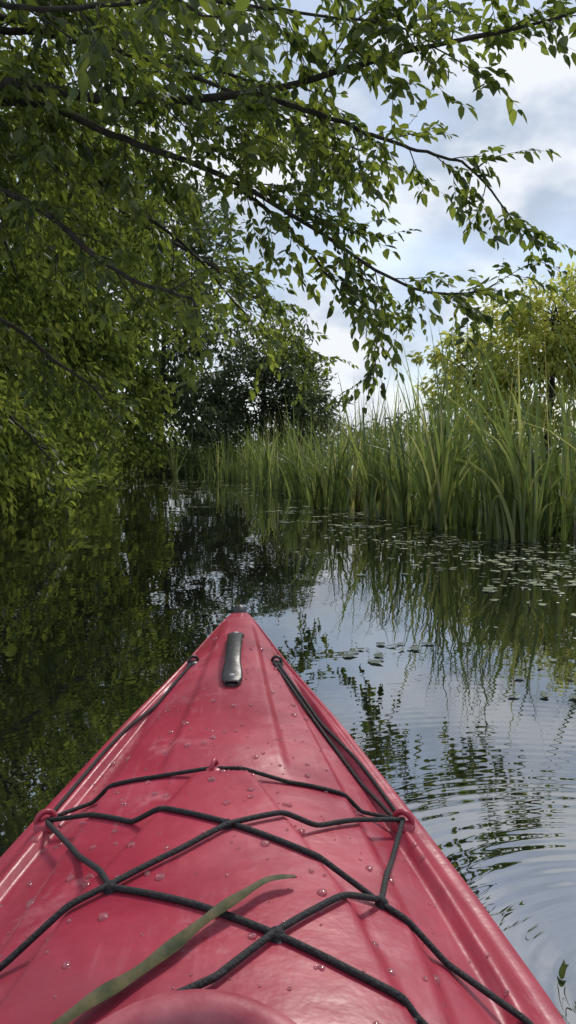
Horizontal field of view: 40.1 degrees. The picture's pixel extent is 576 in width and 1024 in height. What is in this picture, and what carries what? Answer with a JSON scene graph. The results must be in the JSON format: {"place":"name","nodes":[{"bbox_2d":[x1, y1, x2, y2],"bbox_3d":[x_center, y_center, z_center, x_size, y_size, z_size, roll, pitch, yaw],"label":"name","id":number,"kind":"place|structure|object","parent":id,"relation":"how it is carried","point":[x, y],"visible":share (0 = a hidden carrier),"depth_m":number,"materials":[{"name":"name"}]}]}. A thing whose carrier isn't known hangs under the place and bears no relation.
{"place":"outdoors","nodes":[
{"label":"outdoors","id":0,"kind":"place"},
{"bbox_2d":[0,472,575,1023],"bbox_3d":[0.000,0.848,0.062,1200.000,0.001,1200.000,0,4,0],"label":"water","id":1,"kind":"structure","parent":0,"point":[116,606],"depth_m":3.51,"materials":[{"name":"liquid"}]},
{"bbox_2d":[0,604,565,1023],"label":"kayak","id":2,"kind":"object","parent":1,"relation":"on","point":[225,826],"visible":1,"depth_m":0.86,"materials":[{"name":"red plastic"}]},
{"bbox_2d":[120,480,575,698],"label":"floating leaves","id":3,"kind":"object","parent":1,"relation":"on","point":[380,654],"visible":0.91,"depth_m":6.16,"materials":[{"name":"green plant"}]},
{"bbox_2d":[149,282,575,542],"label":"reed bed","id":4,"kind":"object","parent":1,"relation":"on","point":[436,480],"visible":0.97,"depth_m":9.51,"materials":[{"name":"green plant"}]},
{"bbox_2d":[0,0,575,454],"label":"sky","id":5,"kind":"structure","parent":0,"point":[543,192],"materials":[{"name":"white"}]},
{"bbox_2d":[14,455,575,531],"bbox_3d":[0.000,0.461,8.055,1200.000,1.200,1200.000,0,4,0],"label":"ground","id":6,"kind":"structure","parent":0,"point":[574,527],"depth_m":11.15,"materials":[{"name":"soil"}]},
{"bbox_2d":[0,10,131,517],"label":"willow tree","id":7,"kind":"object","parent":6,"relation":"on","point":[12,307],"visible":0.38,"depth_m":12.09,"materials":[{"name":"green plant"}]},
{"bbox_2d":[0,46,166,501],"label":"willow tree","id":8,"kind":"object","parent":6,"relation":"on","point":[33,320],"visible":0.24,"depth_m":16.07,"materials":[{"name":"green plant"}]},
{"bbox_2d":[0,107,186,485],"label":"willow tree","id":9,"kind":"object","parent":6,"relation":"on","point":[104,350],"visible":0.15,"depth_m":21.64,"materials":[{"name":"green plant"}]},
{"bbox_2d":[0,104,207,476],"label":"alder tree","id":10,"kind":"object","parent":6,"relation":"on","point":[136,448],"visible":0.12,"depth_m":28.08,"materials":[{"name":"green plant"}]},
{"bbox_2d":[0,374,327,508],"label":"bank undergrowth","id":11,"kind":"object","parent":6,"relation":"on","point":[111,471],"visible":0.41,"depth_m":15.72,"materials":[{"name":"green plant"}]},
{"bbox_2d":[115,168,252,474],"bbox_3d":[-5.077,-8.129,33.901,7.245,13.293,6.656,0,4,0],"label":"alder tree","id":12,"kind":"object","parent":6,"relation":"on","point":[186,404],"visible":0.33,"depth_m":33.47,"materials":[{"name":"green plant"}]},
{"bbox_2d":[174,319,356,465],"bbox_3d":[-1.248,-5.333,36.303,8.745,7.277,6.500,0,4,0],"label":"hawthorn tree","id":13,"kind":"object","parent":6,"relation":"on","point":[267,381],"visible":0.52,"depth_m":35.63,"materials":[{"name":"green plant"}]},
{"bbox_2d":[0,0,575,515],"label":"overhanging tree","id":14,"kind":"object","parent":6,"relation":"on","point":[104,38],"visible":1,"depth_m":6.88,"materials":[{"name":"green plant"}]},
{"bbox_2d":[121,409,575,457],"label":"distant treeline","id":15,"kind":"object","parent":6,"relation":"on","point":[389,431],"visible":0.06,"depth_m":95.28,"materials":[{"name":"green plant"}]},
{"bbox_2d":[178,440,575,496],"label":"meadow grass","id":16,"kind":"structure","parent":6,"relation":"on","point":[465,459],"depth_m":23.28,"materials":[{"name":"green plant"}]},
{"bbox_2d":[405,262,575,459],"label":"pale willow tree","id":17,"kind":"object","parent":6,"relation":"on","point":[536,337],"visible":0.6,"depth_m":25.98,"materials":[{"name":"green plant"}]}
]}

